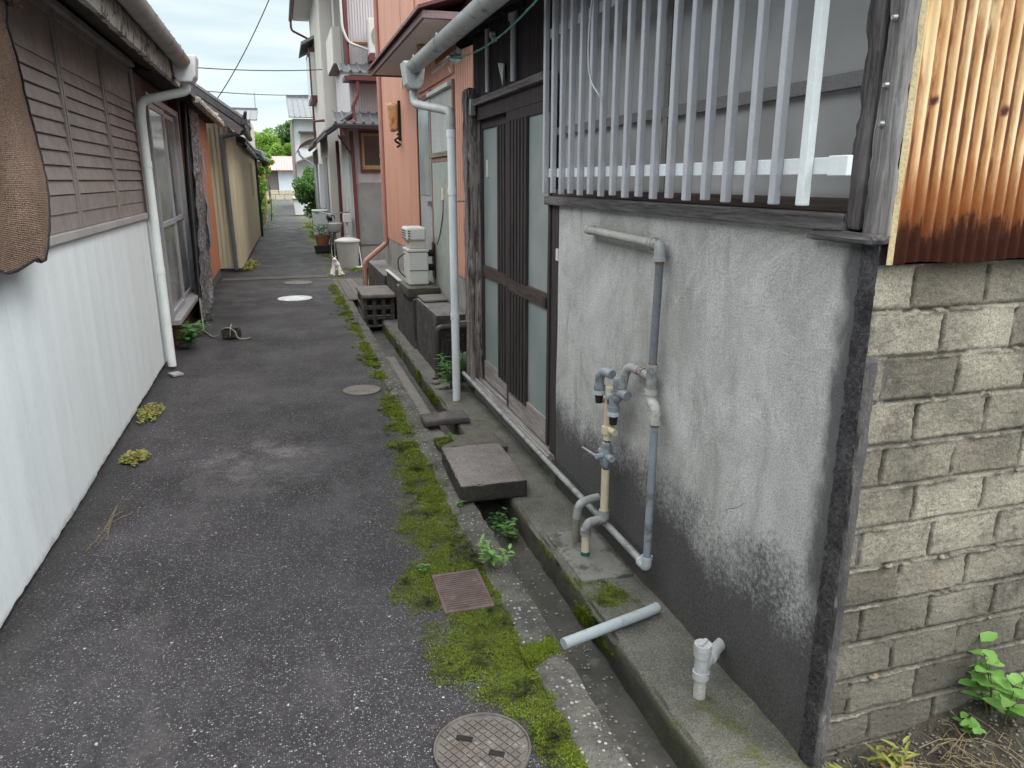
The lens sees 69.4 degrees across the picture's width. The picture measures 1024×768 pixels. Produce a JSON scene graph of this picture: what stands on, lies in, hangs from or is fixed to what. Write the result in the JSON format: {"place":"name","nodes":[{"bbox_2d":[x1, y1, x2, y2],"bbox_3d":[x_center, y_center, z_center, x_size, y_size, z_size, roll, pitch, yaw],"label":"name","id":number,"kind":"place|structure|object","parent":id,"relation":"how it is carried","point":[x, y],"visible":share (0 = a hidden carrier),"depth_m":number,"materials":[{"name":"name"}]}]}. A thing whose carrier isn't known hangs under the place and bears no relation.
{"place":"outdoors","nodes":[
{"label":"outdoors","id":0,"kind":"place"},
{"bbox_2d":[147,0,312,135],"label":"sky","id":1,"kind":"structure","parent":0,"point":[218,32],"materials":[{"name":"white"}]},
{"bbox_2d":[208,91,302,95],"bbox_3d":[-10.755,-13.422,34.107,0.036,1.681,16.922,1,15,2],"label":"overhead wire","id":2,"kind":"object","parent":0,"point":[254,94],"visible":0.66,"depth_m":31.15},
{"bbox_2d":[265,156,293,198],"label":"red roofed building","id":3,"kind":"structure","parent":0,"point":[281,173],"depth_m":63.85,"materials":[{"name":"paint"}]},
{"bbox_2d":[0,200,580,767],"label":"lane","id":4,"kind":"structure","parent":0,"point":[216,598],"depth_m":3.04,"materials":[{"name":"grey asphalt"}]},
{"bbox_2d":[85,503,132,551],"bbox_3d":[-1.906,0.673,3.550,0.106,0.007,0.522,-3,16,-12],"label":"dry straw","id":5,"kind":"object","parent":4,"relation":"on","point":[109,520],"visible":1,"depth_m":3.55,"materials":[{"name":"beige plant"}]},
{"bbox_2d":[0,0,223,627],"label":"white sheet house","id":6,"kind":"structure","parent":4,"relation":"on","point":[100,301],"depth_m":4.30,"materials":[{"name":"metal"}]},
{"bbox_2d":[0,0,50,274],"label":"woven screen","id":7,"kind":"object","parent":6,"relation":"hanging from","point":[25,220],"visible":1,"depth_m":2.96,"materials":[{"name":"brown wicker"}]},
{"bbox_2d":[142,91,197,324],"bbox_3d":[-3.585,-1.860,7.856,0.155,2.110,2.200,-5,16,-16],"label":"sliding door","id":8,"kind":"structure","parent":6,"relation":"in","point":[162,121],"depth_m":7.72,"materials":[{"name":"glass"}]},
{"bbox_2d":[187,108,213,320],"bbox_3d":[-3.883,-2.148,9.188,0.120,2.426,2.005,-5,16,-16],"label":"tattered tarp","id":9,"kind":"object","parent":6,"relation":"hanging from","point":[202,222],"visible":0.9,"depth_m":9.21,"materials":[{"name":"grey fabric"}]},
{"bbox_2d":[118,448,150,465],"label":"stonecrop clump","id":10,"kind":"object","parent":4,"relation":"on","point":[132,456],"visible":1,"depth_m":4.38,"materials":[{"name":"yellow plant"}]},
{"bbox_2d":[136,402,165,423],"bbox_3d":[-2.566,0.193,5.237,0.204,0.039,0.526,-5,16,-16],"label":"stonecrop clump","id":11,"kind":"object","parent":4,"relation":"on","point":[148,409],"visible":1,"depth_m":5.24,"materials":[{"name":"yellow plant"}]},
{"bbox_2d":[168,371,183,376],"bbox_3d":[-2.860,-0.086,6.297,0.120,0.018,0.090,15,21,43],"label":"shoe plate","id":12,"kind":"object","parent":4,"relation":"on","point":[175,373],"visible":1,"depth_m":6.28,"materials":[{"name":"grey plastic"}]},
{"bbox_2d":[172,322,204,349],"bbox_3d":[-3.195,-0.481,7.265,0.355,0.268,0.302,6,17,21],"label":"weed","id":13,"kind":"object","parent":4,"relation":"on","point":[187,336],"visible":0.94,"depth_m":7.25,"materials":[{"name":"green plant"}]},
{"bbox_2d":[181,320,210,337],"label":"weed","id":14,"kind":"object","parent":4,"relation":"on","point":[197,329],"visible":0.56,"depth_m":7.85,"materials":[{"name":"green plant"}]},
{"bbox_2d":[199,298,250,339],"bbox_3d":[-3.228,-0.695,7.991,1.166,0.315,0.265,14,21,42],"label":"rock weight","id":15,"kind":"object","parent":4,"relation":"on","point":[231,332],"visible":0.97,"depth_m":7.70,"materials":[{"name":"stone"}]},
{"bbox_2d":[191,83,263,271],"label":"beige house","id":16,"kind":"structure","parent":4,"relation":"on","point":[233,157],"depth_m":13.16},
{"bbox_2d":[240,258,258,270],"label":"weed clump","id":17,"kind":"object","parent":4,"relation":"on","point":[250,264],"visible":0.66,"depth_m":13.92,"materials":[{"name":"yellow plant"}]},
{"bbox_2d":[254,148,264,174],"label":"shed","id":18,"kind":"structure","parent":4,"relation":"on","point":[259,153],"depth_m":22.75,"materials":[{"name":"metal"}]},
{"bbox_2d":[258,166,267,218],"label":"climbing shrub","id":19,"kind":"object","parent":4,"relation":"on","point":[263,184],"visible":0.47,"depth_m":25.86,"materials":[{"name":"green plant"}]},
{"bbox_2d":[258,157,268,223],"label":"shed","id":20,"kind":"structure","parent":4,"relation":"on","point":[259,165],"depth_m":27.88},
{"bbox_2d":[260,152,274,219],"bbox_3d":[-9.693,-7.846,29.470,0.670,2.665,0.956,-5,16,-16],"label":"vine","id":21,"kind":"object","parent":4,"relation":"on","point":[265,165],"visible":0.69,"depth_m":29.15,"materials":[{"name":"green plant"}]},
{"bbox_2d":[261,205,274,228],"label":"weed clump","id":22,"kind":"object","parent":4,"relation":"on","point":[266,217],"visible":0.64,"depth_m":24.93,"materials":[{"name":"green plant"}]},
{"bbox_2d":[267,198,276,215],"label":"weed clump","id":23,"kind":"object","parent":4,"relation":"on","point":[272,206],"visible":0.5,"depth_m":34.19,"materials":[{"name":"green plant"}]},
{"bbox_2d":[221,274,336,281],"bbox_3d":[-3.924,-1.794,12.525,1.850,0.022,0.260,-5,16,-16],"label":"drain grating","id":24,"kind":"object","parent":4,"relation":"on","point":[267,278],"visible":0.98,"depth_m":12.50,"materials":[{"name":"metal"}]},
{"bbox_2d":[278,295,311,300],"bbox_3d":[-3.038,-1.197,10.367,0.470,0.017,0.470,-5,16,-16],"label":"manhole cover","id":25,"kind":"object","parent":4,"relation":"on","point":[295,298],"visible":1,"depth_m":10.32,"materials":[{"name":"metal"}]},
{"bbox_2d":[284,281,312,284],"bbox_3d":[-3.449,-1.636,11.959,0.440,0.017,0.440,-5,16,-16],"label":"manhole cover","id":26,"kind":"object","parent":4,"relation":"on","point":[297,282],"visible":1,"depth_m":11.93,"materials":[{"name":"metal"}]},
{"bbox_2d":[291,166,315,222],"bbox_3d":[-7.698,-7.315,28.521,1.516,2.149,2.031,-5,16,-16],"label":"leafy bush","id":27,"kind":"object","parent":4,"relation":"on","point":[304,190],"visible":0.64,"depth_m":28.02,"materials":[{"name":"green plant"}]},
{"bbox_2d":[295,138,321,208],"bbox_3d":[-5.265,-6.250,23.555,2.979,2.770,4.300,-5,16,-16],"label":"lean to","id":28,"kind":"object","parent":4,"relation":"on","point":[315,163],"visible":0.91,"depth_m":22.34,"materials":[{"name":"plastic"}]},
{"bbox_2d":[288,0,345,243],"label":"cream house","id":29,"kind":"structure","parent":4,"relation":"on","point":[317,16],"depth_m":17.11,"materials":[{"name":"white paint"}]},
{"bbox_2d":[198,67,321,70],"bbox_3d":[-5.119,-6.509,15.239,3.222,0.267,0.020,-14,21,-41],"label":"overhead wire","id":30,"kind":"object","parent":29,"relation":"attached to","point":[259,70],"visible":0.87,"depth_m":15.19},
{"bbox_2d":[306,47,317,105],"bbox_3d":[-5.222,-7.965,19.299,0.166,1.200,1.907,-5,16,-16],"label":"bay window","id":31,"kind":"structure","parent":29,"relation":"in","point":[310,58],"depth_m":18.51,"materials":[{"name":"grey glass"}]},
{"bbox_2d":[323,157,330,234],"bbox_3d":[-4.475,-4.530,17.937,0.025,1.800,1.400,-5,16,-16],"label":"door","id":32,"kind":"structure","parent":29,"relation":"in","point":[325,165],"depth_m":17.63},
{"bbox_2d":[311,209,327,243],"bbox_3d":[-4.693,-3.827,18.171,0.380,0.880,0.460,-5,16,-16],"label":"plastic container","id":33,"kind":"object","parent":4,"relation":"on","point":[320,218],"visible":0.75,"depth_m":17.93,"materials":[{"name":"grey plastic"}]},
{"bbox_2d":[311,224,330,252],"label":"potted plant","id":34,"kind":"object","parent":4,"relation":"on","point":[322,245],"visible":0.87,"depth_m":16.70,"materials":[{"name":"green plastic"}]},
{"bbox_2d":[316,211,346,260],"bbox_3d":[-3.587,-2.951,14.831,0.596,1.008,1.710,-5,16,-16],"label":"bicycle","id":35,"kind":"object","parent":4,"relation":"on","point":[333,228],"visible":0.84,"depth_m":14.38,"materials":[{"name":"grey metal"}]},
{"bbox_2d":[330,256,343,275],"bbox_3d":[-3.020,-2.055,12.771,0.198,0.353,0.252,11,19,35],"label":"cat","id":36,"kind":"object","parent":4,"relation":"on","point":[336,268],"visible":1,"depth_m":12.71},
{"bbox_2d":[334,235,359,268],"bbox_3d":[-3.080,-2.483,13.900,0.480,0.600,0.480,-5,16,-16],"label":"plastic bin","id":37,"kind":"object","parent":4,"relation":"on","point":[347,247],"visible":0.96,"depth_m":13.75,"materials":[{"name":"grey plastic"}]},
{"bbox_2d":[315,0,385,267],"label":"lavender house","id":38,"kind":"structure","parent":4,"relation":"on","point":[355,120],"depth_m":13.67,"materials":[{"name":"paint"}]},
{"bbox_2d":[217,0,268,97],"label":"overhead wire","id":39,"kind":"object","parent":38,"relation":"attached to","point":[245,49],"visible":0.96,"depth_m":13.71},
{"bbox_2d":[333,0,344,76],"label":"drainpipe","id":40,"kind":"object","parent":38,"relation":"in","point":[336,7],"depth_m":14.02,"materials":[{"name":"plastic"}]},
{"bbox_2d":[342,213,350,234],"bbox_3d":[-3.176,-2.942,14.285,0.140,0.680,0.200,-5,16,-16],"label":"gas meter","id":41,"kind":"object","parent":38,"relation":"attached to","point":[346,217],"visible":0.68,"depth_m":14.14,"materials":[{"name":"white metal"}]},
{"bbox_2d":[343,147,354,237],"bbox_3d":[-3.298,-3.743,14.893,0.069,1.900,1.300,-5,16,-16],"label":"side door","id":42,"kind":"structure","parent":38,"relation":"in","point":[346,155],"depth_m":14.54,"materials":[{"name":"grey metal"}]},
{"bbox_2d":[359,130,380,171],"bbox_3d":[-2.526,-4.288,13.655,0.560,0.730,0.045,-5,16,-16],"label":"window","id":43,"kind":"structure","parent":38,"relation":"in","point":[369,147],"depth_m":13.63,"materials":[{"name":"brown wood"}]},
{"bbox_2d":[367,18,374,63],"bbox_3d":[-2.187,-6.021,13.034,0.690,0.680,0.415,-5,16,-16],"label":"air conditioner unit","id":44,"kind":"object","parent":38,"relation":"on","point":[371,40],"visible":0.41,"depth_m":12.79,"materials":[{"name":"white metal"}]},
{"bbox_2d":[343,385,379,395],"bbox_3d":[-1.186,0.051,5.841,0.290,0.017,0.290,-5,16,-16],"label":"manhole cover","id":45,"kind":"object","parent":4,"relation":"on","point":[359,390],"visible":1,"depth_m":5.81,"materials":[{"name":"metal"}]},
{"bbox_2d":[417,563,429,572],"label":"weed","id":46,"kind":"object","parent":4,"relation":"on","point":[421,567],"visible":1,"depth_m":3.14,"materials":[{"name":"green plant"}]},
{"bbox_2d":[298,223,598,767],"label":"moss","id":47,"kind":"object","parent":4,"relation":"on","point":[393,405],"visible":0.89,"depth_m":2.81,"materials":[{"name":"green plant"}]},
{"bbox_2d":[432,569,494,614],"bbox_3d":[-0.202,0.836,2.987,0.203,0.021,0.298,-5,16,-16],"label":"square iron cover","id":48,"kind":"object","parent":4,"relation":"on","point":[463,591],"visible":1,"depth_m":2.96,"materials":[{"name":"brown metal"}]},
{"bbox_2d":[433,712,530,767],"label":"manhole cover","id":49,"kind":"object","parent":4,"relation":"on","point":[483,740],"visible":1,"depth_m":2.17,"materials":[{"name":"metal"}]},
{"bbox_2d":[332,279,632,767],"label":"kerb","id":50,"kind":"structure","parent":4,"relation":"on","point":[569,681],"depth_m":2.83,"materials":[{"name":"concrete"}]},
{"bbox_2d":[337,278,362,299],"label":"steel plates","id":51,"kind":"object","parent":50,"relation":"on","point":[349,285],"visible":0.67,"depth_m":11.43,"materials":[{"name":"metal"}]},
{"bbox_2d":[476,533,514,568],"bbox_3d":[-0.075,0.726,3.131,0.188,0.136,0.129,8,17,27],"label":"weed","id":52,"kind":"object","parent":50,"relation":"on","point":[487,551],"visible":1,"depth_m":3.13,"materials":[{"name":"green plant"}]},
{"bbox_2d":[560,602,660,649],"bbox_3d":[0.367,0.880,2.701,0.432,0.048,0.044,-9,18,-29],"label":"drain pipe","id":53,"kind":"object","parent":50,"relation":"on","point":[601,629],"visible":1,"depth_m":2.68,"materials":[{"name":"grey plastic"}]},
{"bbox_2d":[292,197,305,214],"bbox_3d":[-9.896,-8.313,34.538,0.640,0.830,0.900,-5,16,-16],"label":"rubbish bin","id":54,"kind":"object","parent":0,"point":[298,208],"visible":0.48,"depth_m":34.22,"materials":[{"name":"white plastic"}]},
{"bbox_2d":[286,95,316,205],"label":"white building","id":55,"kind":"structure","parent":0,"point":[301,131],"depth_m":42.43,"materials":[{"name":"paint"}]},
{"bbox_2d":[298,131,316,146],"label":"window","id":56,"kind":"structure","parent":55,"relation":"in","point":[303,137],"depth_m":42.17,"materials":[{"name":"glass"}]},
{"bbox_2d":[267,193,474,391],"bbox_3d":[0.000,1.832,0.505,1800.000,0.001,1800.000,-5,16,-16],"label":"ground","id":57,"kind":"structure","parent":0,"point":[362,278],"depth_m":29.38,"materials":[{"name":"soil"}]},
{"bbox_2d":[224,107,257,147],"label":"tiled cottage","id":58,"kind":"structure","parent":57,"relation":"on","point":[252,114],"depth_m":37.95,"materials":[{"name":"tile"}]},
{"bbox_2d":[254,127,284,153],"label":"hill tree","id":59,"kind":"object","parent":57,"relation":"on","point":[266,139],"visible":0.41,"depth_m":89.13,"materials":[{"name":"green plant"}]},
{"bbox_2d":[268,142,291,156],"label":"hill tree","id":60,"kind":"object","parent":57,"relation":"on","point":[276,149],"visible":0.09,"depth_m":86.89,"materials":[{"name":"green plant"}]},
{"bbox_2d":[274,120,290,154],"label":"hill tree","id":61,"kind":"object","parent":57,"relation":"on","point":[283,135],"visible":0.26,"depth_m":99.04,"materials":[{"name":"green plant"}]},
{"bbox_2d":[362,0,472,351],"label":"orange house","id":62,"kind":"structure","parent":57,"relation":"on","point":[414,176],"depth_m":7.34,"materials":[{"name":"paint"}]},
{"bbox_2d":[386,100,401,147],"bbox_3d":[-1.418,-3.090,8.828,0.136,0.535,0.283,-8,17,-26],"label":"wooden sign","id":63,"kind":"object","parent":62,"relation":"attached to","point":[394,113],"visible":1,"depth_m":8.74,"materials":[{"name":"brown wood"}]},
{"bbox_2d":[418,99,433,282],"bbox_3d":[-0.894,-1.893,7.618,0.060,1.900,0.660,-5,16,-16],"label":"door","id":64,"kind":"structure","parent":62,"relation":"in","point":[423,115],"depth_m":7.54,"materials":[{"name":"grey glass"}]},
{"bbox_2d":[426,81,451,157],"bbox_3d":[-0.642,-2.337,6.621,0.064,0.583,0.940,-5,16,-16],"label":"window","id":65,"kind":"structure","parent":62,"relation":"in","point":[441,94],"depth_m":6.65,"materials":[{"name":"grey glass"}]},
{"bbox_2d":[353,300,677,767],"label":"drain channel","id":66,"kind":"object","parent":57,"relation":"on","point":[621,708],"visible":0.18,"depth_m":2.80,"materials":[{"name":"grey concrete"}]},
{"bbox_2d":[386,356,445,436],"bbox_3d":[-0.817,0.091,5.903,0.120,0.093,2.482,-5,16,-16],"label":"drain cover strip","id":67,"kind":"object","parent":66,"relation":"on","point":[421,406],"visible":0.43,"depth_m":5.82,"materials":[{"name":"concrete"}]},
{"bbox_2d":[488,507,507,530],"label":"weed","id":68,"kind":"object","parent":66,"relation":"on","point":[497,522],"visible":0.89,"depth_m":3.77,"materials":[{"name":"green plant"}]},
{"bbox_2d":[498,517,517,540],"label":"weed","id":69,"kind":"object","parent":66,"relation":"on","point":[509,532],"visible":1,"depth_m":3.64,"materials":[{"name":"green plant"}]},
{"bbox_2d":[402,366,669,767],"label":"grit","id":70,"kind":"object","parent":66,"relation":"on","point":[616,721],"visible":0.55,"depth_m":2.79,"materials":[{"name":"grey gravel"}]},
{"bbox_2d":[368,279,808,767],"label":"concrete ledge","id":71,"kind":"object","parent":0,"point":[726,722],"visible":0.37,"depth_m":2.61,"materials":[{"name":"grey concrete"}]},
{"bbox_2d":[356,285,394,327],"bbox_3d":[-1.654,-0.951,8.984,0.394,0.398,0.782,-5,16,-16],"label":"hollow block stack","id":72,"kind":"object","parent":71,"relation":"on","point":[376,306],"visible":0.91,"depth_m":8.69,"materials":[{"name":"concrete"}]},
{"bbox_2d":[368,260,394,285],"bbox_3d":[-1.787,-1.475,10.655,0.356,0.426,1.954,-5,16,-16],"label":"concrete box","id":73,"kind":"object","parent":71,"relation":"on","point":[377,272],"visible":0.35,"depth_m":10.66,"materials":[{"name":"grey concrete"}]},
{"bbox_2d":[385,269,404,319],"bbox_3d":[-1.329,-1.055,8.928,0.228,0.534,1.123,-5,16,-16],"label":"concrete box","id":74,"kind":"object","parent":71,"relation":"on","point":[394,277],"visible":0.2,"depth_m":8.85,"materials":[{"name":"grey concrete"}]},
{"bbox_2d":[396,284,417,348],"bbox_3d":[-0.979,-0.716,7.715,0.285,0.525,1.134,-5,16,-16],"label":"concrete box","id":75,"kind":"object","parent":71,"relation":"on","point":[407,317],"visible":0.36,"depth_m":7.49,"materials":[{"name":"grey concrete"}]},
{"bbox_2d":[399,280,439,297],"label":"heater slab","id":76,"kind":"structure","parent":75,"relation":"on","point":[409,291],"depth_m":7.16,"materials":[{"name":"concrete"}]},
{"bbox_2d":[397,226,435,284],"bbox_3d":[-0.949,-1.278,7.337,0.356,0.555,0.320,-5,16,-16],"label":"water heater","id":77,"kind":"object","parent":76,"relation":"on","point":[417,266],"visible":1,"depth_m":7.22,"materials":[{"name":"white plastic"}]},
{"bbox_2d":[416,298,465,372],"bbox_3d":[-0.650,-0.446,6.696,0.265,0.545,1.004,-5,16,-16],"label":"concrete box","id":78,"kind":"object","parent":71,"relation":"on","point":[431,316],"visible":0.48,"depth_m":6.46,"materials":[{"name":"grey concrete"}]},
{"bbox_2d":[417,294,447,301],"bbox_3d":[-0.742,-0.804,6.915,0.233,0.029,0.354,-5,16,-16],"label":"paving slab","id":79,"kind":"object","parent":78,"relation":"on","point":[432,298],"depth_m":6.85,"materials":[{"name":"concrete"}]},
{"bbox_2d":[435,385,448,389],"bbox_3d":[-0.553,0.026,5.846,0.104,0.025,0.082,-13,20,-38],"label":"broken slate","id":80,"kind":"object","parent":71,"relation":"on","point":[440,387],"visible":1,"depth_m":5.83,"materials":[{"name":"stone"}]},
{"bbox_2d":[420,410,469,426],"bbox_3d":[-0.456,0.233,5.025,0.311,0.050,0.192,-5,16,-16],"label":"stone slab","id":81,"kind":"object","parent":71,"relation":"on","point":[444,418],"depth_m":4.97,"materials":[{"name":"stone"}]},
{"bbox_2d":[433,323,465,379],"bbox_3d":[-0.514,-0.255,6.136,0.322,0.484,0.102,-5,16,-16],"label":"drain pipe","id":82,"kind":"object","parent":71,"relation":"on","point":[437,338],"visible":0.77,"depth_m":6.10,"materials":[{"name":"grey plastic"}]},
{"bbox_2d":[434,351,466,389],"bbox_3d":[-0.445,-0.096,5.753,0.340,0.308,0.418,-5,16,-16],"label":"weed","id":83,"kind":"object","parent":71,"relation":"on","point":[449,374],"visible":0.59,"depth_m":5.77,"materials":[{"name":"green plant"}]},
{"bbox_2d":[445,334,464,378],"bbox_3d":[-0.463,-0.221,6.117,0.160,0.375,0.070,-5,16,-16],"label":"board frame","id":84,"kind":"object","parent":71,"relation":"on","point":[448,347],"visible":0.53,"depth_m":6.06,"materials":[{"name":"grey wood"}]},
{"bbox_2d":[460,352,466,381],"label":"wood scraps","id":85,"kind":"object","parent":71,"relation":"on","point":[463,356],"visible":0.19,"depth_m":6.03,"materials":[{"name":"grey wood"}]},
{"bbox_2d":[434,431,507,452],"bbox_3d":[-0.257,0.373,4.551,0.393,0.047,0.304,-5,16,-19],"label":"stone slab","id":86,"kind":"object","parent":71,"relation":"on","point":[487,437],"depth_m":4.57,"materials":[{"name":"stone"}]},
{"bbox_2d":[442,443,526,502],"bbox_3d":[-0.165,0.476,4.066,0.371,0.102,0.599,-5,16,-16],"label":"stone slab","id":87,"kind":"object","parent":71,"relation":"on","point":[482,472],"depth_m":3.92,"materials":[{"name":"stone"}]},
{"bbox_2d":[382,321,643,669],"bbox_3d":[-0.629,0.142,5.601,0.553,0.170,6.575,-5,16,-16],"label":"ledge moss","id":88,"kind":"object","parent":71,"relation":"on","point":[537,651],"visible":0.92,"depth_m":2.90,"materials":[{"name":"green plant"}]},
{"bbox_2d":[547,528,632,582],"bbox_3d":[0.332,0.749,3.263,0.232,0.026,0.452,-5,16,-16],"label":"ledge patch","id":89,"kind":"object","parent":71,"relation":"on","point":[602,560],"visible":0.93,"depth_m":3.20,"materials":[{"name":"concrete"}]},
{"bbox_2d":[692,638,724,699],"bbox_3d":[0.651,0.881,2.409,0.056,0.200,0.239,11,19,34],"label":"capped drain fitting","id":90,"kind":"object","parent":71,"relation":"on","point":[707,652],"visible":0.98,"depth_m":2.32,"materials":[{"name":"beige plastic"}]},
{"bbox_2d":[400,0,1023,767],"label":"mortar house","id":91,"kind":"structure","parent":71,"relation":"on","point":[784,180],"depth_m":2.28,"materials":[{"name":"grey concrete"}]},
{"bbox_2d":[480,114,506,398],"bbox_3d":[-0.089,-0.818,4.905,0.038,1.800,0.800,-5,16,-16],"label":"sliding door","id":92,"kind":"structure","parent":91,"relation":"in","point":[493,130],"depth_m":4.97,"materials":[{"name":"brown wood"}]},
{"bbox_2d":[451,0,537,58],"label":"green string","id":93,"kind":"object","parent":91,"relation":"attached to","point":[515,22],"visible":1,"depth_m":3.68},
{"bbox_2d":[431,47,461,73],"bbox_3d":[-0.419,-2.134,4.856,0.159,0.208,0.416,-5,16,-16],"label":"foil bundle","id":94,"kind":"object","parent":93,"relation":"attached to","point":[455,53],"visible":0.73,"depth_m":4.77,"materials":[{"name":"metal"}]},
{"bbox_2d":[506,99,552,444],"bbox_3d":[0.090,-0.628,4.217,0.038,1.800,0.790,-5,16,-16],"label":"sliding door","id":95,"kind":"structure","parent":91,"relation":"in","point":[528,220],"depth_m":4.17,"materials":[{"name":"brown wood"}]},
{"bbox_2d":[462,225,666,570],"bbox_3d":[0.048,-0.216,4.133,0.178,1.401,3.091,-5,16,-16],"label":"water pipework","id":96,"kind":"object","parent":91,"relation":"attached to","point":[617,392],"visible":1,"depth_m":2.98,"materials":[{"name":"grey plastic"}]},
{"bbox_2d":[587,0,603,100],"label":"loose cable","id":97,"kind":"object","parent":91,"relation":"hanging from","point":[588,61],"visible":1,"depth_m":2.76,"materials":[{"name":"metal"}]},
{"bbox_2d":[552,0,870,212],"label":"window","id":98,"kind":"structure","parent":91,"relation":"in","point":[846,49],"depth_m":2.22,"materials":[{"name":"grey metal"}]},
{"bbox_2d":[813,676,1023,767],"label":"earth","id":99,"kind":"structure","parent":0,"point":[929,725],"depth_m":2.13,"materials":[{"name":"brown soil"}]},
{"bbox_2d":[824,762,841,767],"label":"weed","id":100,"kind":"object","parent":99,"relation":"on","point":[833,766],"visible":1,"depth_m":2.03,"materials":[{"name":"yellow plant"}]},
{"bbox_2d":[858,735,919,767],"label":"weed","id":101,"kind":"object","parent":99,"relation":"on","point":[893,761],"visible":1,"depth_m":2.05,"materials":[{"name":"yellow plant"}]},
{"bbox_2d":[825,259,1023,759],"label":"block wall","id":102,"kind":"structure","parent":99,"relation":"on","point":[935,587],"depth_m":1.99,"materials":[{"name":"concrete"}]},
{"bbox_2d":[836,706,1023,767],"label":"dry stalks","id":103,"kind":"object","parent":99,"relation":"on","point":[958,748],"visible":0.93,"depth_m":2.06,"materials":[{"name":"plant"}]},
{"bbox_2d":[952,711,986,736],"bbox_3d":[1.317,0.991,2.128,0.070,0.059,0.099,3,16,11],"label":"weed","id":104,"kind":"object","parent":99,"relation":"on","point":[971,725],"visible":1,"depth_m":2.12,"materials":[{"name":"green plant"}]},
{"bbox_2d":[958,631,1023,726],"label":"weed","id":105,"kind":"object","parent":99,"relation":"on","point":[1004,696],"visible":0.98,"depth_m":2.14,"materials":[{"name":"green plant"}]},
{"label":"cross road","id":106,"kind":"structure","parent":0,"visible":0},
{"bbox_2d":[267,190,294,199],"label":"stone garden wall","id":107,"kind":"structure","parent":106,"relation":"on","point":[280,194],"depth_m":62.52,"materials":[{"name":"beige stone"}]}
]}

